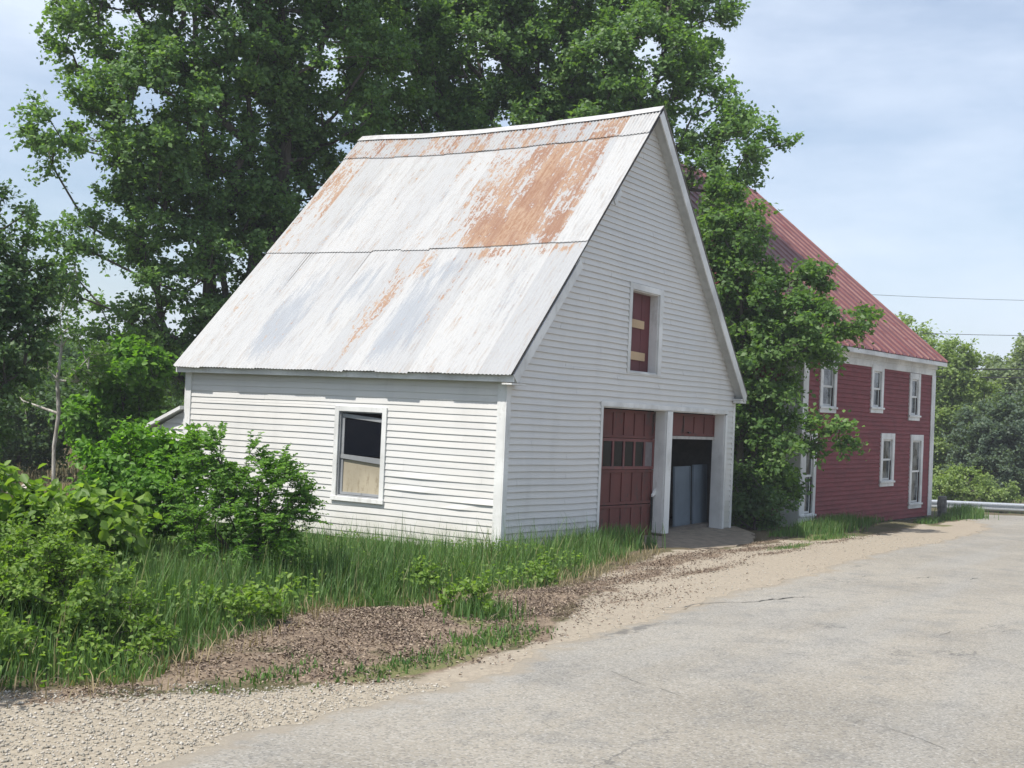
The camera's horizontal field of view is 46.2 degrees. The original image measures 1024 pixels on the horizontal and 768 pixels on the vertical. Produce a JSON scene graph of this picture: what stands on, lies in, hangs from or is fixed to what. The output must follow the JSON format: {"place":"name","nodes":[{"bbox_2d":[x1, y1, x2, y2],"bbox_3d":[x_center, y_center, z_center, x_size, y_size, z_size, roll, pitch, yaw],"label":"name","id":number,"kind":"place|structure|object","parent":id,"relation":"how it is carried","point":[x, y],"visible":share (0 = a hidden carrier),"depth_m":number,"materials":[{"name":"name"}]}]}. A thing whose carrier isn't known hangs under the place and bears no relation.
{"place":"outdoors","nodes":[
{"label":"outdoors","id":0,"kind":"place"},
{"bbox_2d":[0,510,642,688],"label":"grass","id":1,"kind":"structure","parent":0,"point":[363,583],"depth_m":11.77,"materials":[{"name":"green plant"}]},
{"bbox_2d":[0,433,1023,767],"bbox_3d":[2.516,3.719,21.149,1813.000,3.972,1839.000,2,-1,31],"label":"ground","id":2,"kind":"structure","parent":0,"point":[770,567],"depth_m":8.80,"materials":[{"name":"soil"}]},
{"bbox_2d":[0,426,11,504],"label":"leafy bush","id":3,"kind":"object","parent":2,"relation":"on","point":[3,450],"visible":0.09,"depth_m":17.28,"materials":[{"name":"green plant"}]},
{"bbox_2d":[0,609,58,658],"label":"weed","id":4,"kind":"object","parent":2,"relation":"on","point":[21,636],"visible":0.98,"depth_m":7.61,"materials":[{"name":"green plant"}]},
{"bbox_2d":[2,334,69,428],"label":"woodland tree","id":5,"kind":"object","parent":2,"relation":"on","point":[20,353],"visible":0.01,"depth_m":52.91,"materials":[{"name":"green plant"}]},
{"bbox_2d":[0,373,79,478],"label":"woodland tree","id":6,"kind":"object","parent":2,"relation":"on","point":[31,449],"visible":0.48,"depth_m":33.05,"materials":[{"name":"green plant"}]},
{"bbox_2d":[0,178,80,461],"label":"roadside tree","id":7,"kind":"object","parent":2,"relation":"on","point":[20,303],"visible":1,"depth_m":18.89,"materials":[{"name":"green plant"}]},
{"bbox_2d":[17,326,89,428],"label":"woodland tree","id":8,"kind":"object","parent":2,"relation":"on","point":[66,351],"visible":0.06,"depth_m":55.67,"materials":[{"name":"green plant"}]},
{"bbox_2d":[0,428,117,518],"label":"dry grass","id":9,"kind":"structure","parent":2,"relation":"on","point":[61,473],"depth_m":33.93,"materials":[{"name":"plant"}]},
{"bbox_2d":[15,265,119,499],"bbox_3d":[-8.701,0.097,22.738,2.524,4.741,1.658,3,-1,-3],"label":"birch sapling","id":10,"kind":"object","parent":2,"relation":"on","point":[79,372],"visible":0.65,"depth_m":22.68,"materials":[{"name":"green plant"}]},
{"bbox_2d":[0,460,162,578],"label":"broadleaf weed","id":11,"kind":"object","parent":2,"relation":"on","point":[108,519],"visible":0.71,"depth_m":10.87,"materials":[{"name":"green plant"}]},
{"bbox_2d":[0,503,181,670],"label":"leafy bush","id":12,"kind":"object","parent":2,"relation":"on","point":[57,550],"visible":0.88,"depth_m":8.48,"materials":[{"name":"green plant"}]},
{"bbox_2d":[22,353,184,449],"bbox_3d":[-10.181,0.818,34.099,6.632,4.756,5.997,2,-1,31],"label":"woodland tree","id":13,"kind":"object","parent":2,"relation":"on","point":[49,399],"visible":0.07,"depth_m":32.68,"materials":[{"name":"green plant"}]},
{"bbox_2d":[48,327,179,485],"bbox_3d":[-7.992,0.698,24.355,2.413,3.802,2.484,2,-1,31],"label":"young maple","id":14,"kind":"object","parent":2,"relation":"on","point":[99,412],"visible":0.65,"depth_m":24.16,"materials":[{"name":"green plant"}]},
{"bbox_2d":[61,415,213,552],"bbox_3d":[-4.178,1.273,13.639,1.892,1.834,1.578,2,-1,3],"label":"leafy bush","id":15,"kind":"object","parent":2,"relation":"on","point":[151,461],"visible":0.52,"depth_m":13.29,"materials":[{"name":"green plant"}]},
{"bbox_2d":[4,0,432,408],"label":"maple tree","id":16,"kind":"object","parent":2,"relation":"on","point":[273,76],"visible":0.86,"depth_m":26.37,"materials":[{"name":"green plant"}]},
{"bbox_2d":[196,580,288,625],"bbox_3d":[-2.217,1.825,10.019,0.679,0.391,0.780,2,-1,31],"label":"weed","id":17,"kind":"object","parent":2,"relation":"on","point":[252,595],"visible":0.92,"depth_m":9.92,"materials":[{"name":"green plant"}]},
{"bbox_2d":[155,420,332,580],"bbox_3d":[-2.850,1.361,12.520,1.951,1.946,1.681,2,-1,31],"label":"leafy bush","id":18,"kind":"object","parent":2,"relation":"on","point":[226,481],"visible":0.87,"depth_m":12.25,"materials":[{"name":"green plant"}]},
{"bbox_2d":[0,524,587,687],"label":"ground cover","id":19,"kind":"object","parent":2,"relation":"on","point":[200,598],"visible":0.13,"depth_m":10.62,"materials":[{"name":"green plant"}]},
{"bbox_2d":[0,545,664,708],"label":"straw","id":20,"kind":"object","parent":2,"relation":"on","point":[496,591],"visible":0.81,"depth_m":9.18,"materials":[{"name":"beige plant"}]},
{"bbox_2d":[389,555,445,593],"bbox_3d":[-0.952,2.045,12.736,0.654,0.458,0.688,4,-2,-42],"label":"weed","id":21,"kind":"object","parent":2,"relation":"on","point":[425,575],"visible":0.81,"depth_m":12.72,"materials":[{"name":"green plant"}]},
{"bbox_2d":[0,533,877,757],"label":"dead leaves","id":22,"kind":"object","parent":2,"relation":"on","point":[375,622],"visible":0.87,"depth_m":9.96,"materials":[{"name":"brown plant"}]},
{"bbox_2d":[14,542,870,705],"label":"twigs","id":23,"kind":"object","parent":2,"relation":"on","point":[387,632],"visible":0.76,"depth_m":9.43,"materials":[{"name":"brown wood"}]},
{"bbox_2d":[145,106,747,550],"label":"barn","id":24,"kind":"structure","parent":2,"relation":"on","point":[463,334],"depth_m":20.38,"materials":[{"name":"white wood"}]},
{"bbox_2d":[330,405,387,504],"bbox_3d":[-2.389,1.112,19.008,1.053,1.508,0.170,2,-1,31],"label":"window","id":25,"kind":"structure","parent":24,"relation":"in","point":[360,479],"depth_m":19.03,"materials":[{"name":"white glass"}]},
{"bbox_2d":[599,408,655,534],"bbox_3d":[2.004,1.651,21.530,0.101,2.395,2.640,2,-1,31],"label":"garage door","id":26,"kind":"structure","parent":24,"relation":"in","point":[619,486],"depth_m":21.72,"materials":[{"name":"red paint"}]},
{"bbox_2d":[626,282,663,375],"bbox_3d":[2.325,-0.971,21.718,0.234,1.599,1.435,2,-1,31],"label":"loft door","id":27,"kind":"structure","parent":24,"relation":"in","point":[645,326],"depth_m":22.00,"materials":[{"name":"red paint"}]},
{"bbox_2d":[672,466,690,526],"bbox_3d":[3.476,2.289,24.551,0.072,1.208,0.860,2,-1,31],"label":"sheet panel","id":28,"kind":"object","parent":24,"relation":"in","point":[681,492],"visible":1,"depth_m":24.52,"materials":[{"name":"grey metal"}]},
{"bbox_2d":[672,406,714,439],"bbox_3d":[2.698,0.757,24.617,2.090,0.673,2.730,2,-1,31],"label":"overhead door","id":29,"kind":"structure","parent":24,"relation":"in","point":[685,426],"depth_m":24.29,"materials":[{"name":"red paint"}]},
{"bbox_2d":[691,464,706,523],"bbox_3d":[3.966,2.317,25.364,0.072,1.228,0.800,2,-1,31],"label":"sheet panel","id":30,"kind":"object","parent":24,"relation":"on","point":[699,496],"visible":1,"depth_m":25.34,"materials":[{"name":"grey metal"}]},
{"bbox_2d":[432,571,498,619],"bbox_3d":[-0.346,1.939,11.087,0.758,0.447,0.542,2,-1,31],"label":"weed","id":31,"kind":"object","parent":2,"relation":"on","point":[480,587],"visible":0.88,"depth_m":11.05,"materials":[{"name":"green plant"}]},
{"bbox_2d":[0,536,941,767],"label":"gravel stones","id":32,"kind":"object","parent":2,"relation":"on","point":[150,735],"visible":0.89,"depth_m":6.82,"materials":[{"name":"grey gravel"}]},
{"bbox_2d":[524,551,560,584],"bbox_3d":[0.370,2.259,14.614,0.484,0.425,0.632,3,-1,-33],"label":"weed","id":33,"kind":"object","parent":2,"relation":"on","point":[543,575],"visible":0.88,"depth_m":14.56,"materials":[{"name":"green plant"}]},
{"bbox_2d":[326,0,803,213],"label":"maple tree","id":34,"kind":"object","parent":2,"relation":"on","point":[515,38],"visible":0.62,"depth_m":30.45,"materials":[{"name":"green plant"}]},
{"bbox_2d":[175,502,998,699],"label":"grass tufts","id":35,"kind":"object","parent":2,"relation":"on","point":[827,527],"visible":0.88,"depth_m":11.09,"materials":[{"name":"green plant"}]},
{"bbox_2d":[731,459,789,530],"bbox_3d":[5.301,2.547,26.351,2.120,1.812,1.535,1,-2,43],"label":"leafy bush","id":36,"kind":"object","parent":2,"relation":"on","point":[754,505],"visible":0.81,"depth_m":26.04,"materials":[{"name":"green plant"}]},
{"bbox_2d":[694,173,887,528],"bbox_3d":[5.832,-0.643,27.407,5.175,8.538,3.236,2,-1,31],"label":"maple tree","id":37,"kind":"object","parent":2,"relation":"on","point":[763,321],"visible":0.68,"depth_m":26.81,"materials":[{"name":"green plant"}]},
{"bbox_2d":[680,163,947,526],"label":"red house","id":38,"kind":"structure","parent":2,"relation":"on","point":[883,388],"depth_m":32.61,"materials":[{"name":"wood"}]},
{"bbox_2d":[799,431,817,520],"bbox_3d":[7.050,2.198,28.648,0.145,2.130,0.900,2,-1,38],"label":"window","id":39,"kind":"structure","parent":38,"relation":"in","point":[810,469],"depth_m":28.79,"materials":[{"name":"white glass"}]},
{"bbox_2d":[818,361,837,412],"bbox_3d":[7.739,0.062,29.469,0.175,1.290,1.020,2,-1,38],"label":"window","id":40,"kind":"structure","parent":38,"relation":"in","point":[828,380],"depth_m":29.52,"materials":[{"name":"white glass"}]},
{"bbox_2d":[869,364,884,412],"bbox_3d":[9.691,0.132,31.935,0.175,1.280,0.910,2,-1,38],"label":"window","id":41,"kind":"structure","parent":38,"relation":"in","point":[876,376],"depth_m":31.99,"materials":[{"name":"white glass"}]},
{"bbox_2d":[879,433,894,486],"bbox_3d":[10.169,2.058,32.582,0.145,1.440,1.040,2,-1,38],"label":"window","id":42,"kind":"structure","parent":38,"relation":"in","point":[887,451],"depth_m":32.63,"materials":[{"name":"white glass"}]},
{"bbox_2d":[908,373,920,420],"bbox_3d":[11.429,0.371,34.114,0.145,1.340,0.900,2,-1,38],"label":"window","id":43,"kind":"structure","parent":38,"relation":"in","point":[914,392],"depth_m":34.18,"materials":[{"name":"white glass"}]},
{"bbox_2d":[907,435,923,508],"bbox_3d":[11.517,2.502,34.324,0.175,2.100,1.060,2,-1,38],"label":"window","id":44,"kind":"structure","parent":38,"relation":"in","point":[916,441],"depth_m":34.38,"materials":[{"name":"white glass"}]},
{"bbox_2d":[895,311,945,434],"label":"roadside tree","id":45,"kind":"object","parent":2,"relation":"on","point":[908,322],"visible":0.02,"depth_m":62.73,"materials":[{"name":"green plant"}]},
{"bbox_2d":[937,496,946,516],"bbox_3d":[12.724,3.773,35.514,0.285,0.926,0.274,3,-1,-35],"label":"stone post","id":46,"kind":"object","parent":2,"relation":"on","point":[942,503],"visible":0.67,"depth_m":35.41,"materials":[{"name":"stone"}]},
{"bbox_2d":[923,329,1011,499],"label":"roadside tree","id":47,"kind":"object","parent":2,"relation":"on","point":[953,393],"visible":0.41,"depth_m":54.16,"materials":[{"name":"green plant"}]},
{"bbox_2d":[931,500,1023,513],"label":"guardrail","id":48,"kind":"object","parent":2,"relation":"on","point":[1005,507],"visible":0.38,"depth_m":43.94,"materials":[{"name":"metal"}]},
{"bbox_2d":[932,463,1023,502],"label":"leafy bush","id":49,"kind":"object","parent":2,"relation":"on","point":[953,484],"visible":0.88,"depth_m":46.08,"materials":[{"name":"green plant"}]},
{"bbox_2d":[941,387,1023,512],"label":"roadside tree","id":50,"kind":"object","parent":2,"relation":"on","point":[995,447],"visible":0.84,"depth_m":49.31,"materials":[{"name":"green plant"}]},
{"bbox_2d":[957,330,1023,417],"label":"roadside tree","id":51,"kind":"object","parent":2,"relation":"on","point":[1016,361],"visible":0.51,"depth_m":65.33,"materials":[{"name":"green plant"}]},
{"bbox_2d":[0,0,1023,376],"label":"sky","id":52,"kind":"structure","parent":0,"point":[907,172],"materials":[{"name":"blue"}]},
{"bbox_2d":[140,515,1023,767],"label":"road","id":53,"kind":"structure","parent":0,"point":[895,661],"depth_m":8.06,"materials":[{"name":"grey asphalt"}]},
{"bbox_2d":[657,597,791,607],"bbox_3d":[2.465,2.366,13.053,2.934,0.056,0.170,3,-1,-38],"label":"road crack","id":54,"kind":"object","parent":53,"relation":"on","point":[718,602],"visible":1,"depth_m":12.91,"materials":[{"name":"grey asphalt"}]},
{"bbox_2d":[642,526,754,548],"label":"pavement","id":55,"kind":"structure","parent":0,"point":[709,537],"depth_m":22.84,"materials":[{"name":"concrete"}]},
{"bbox_2d":[872,294,1023,300],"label":"power line","id":56,"kind":"object","parent":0,"point":[938,297],"visible":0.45,"depth_m":58.32,"materials":[{"name":"metal"}]},
{"bbox_2d":[920,333,1023,335],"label":"power line","id":57,"kind":"object","parent":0,"point":[972,334],"visible":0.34,"depth_m":56.31,"materials":[{"name":"metal"}]},
{"bbox_2d":[936,376,1023,377],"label":"power line","id":58,"kind":"object","parent":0,"point":[986,377],"visible":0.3,"depth_m":54.31,"materials":[{"name":"metal"}]},
{"bbox_2d":[938,368,1023,369],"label":"power line","id":59,"kind":"object","parent":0,"point":[984,369],"visible":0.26,"depth_m":54.25,"materials":[{"name":"metal"}]}
]}

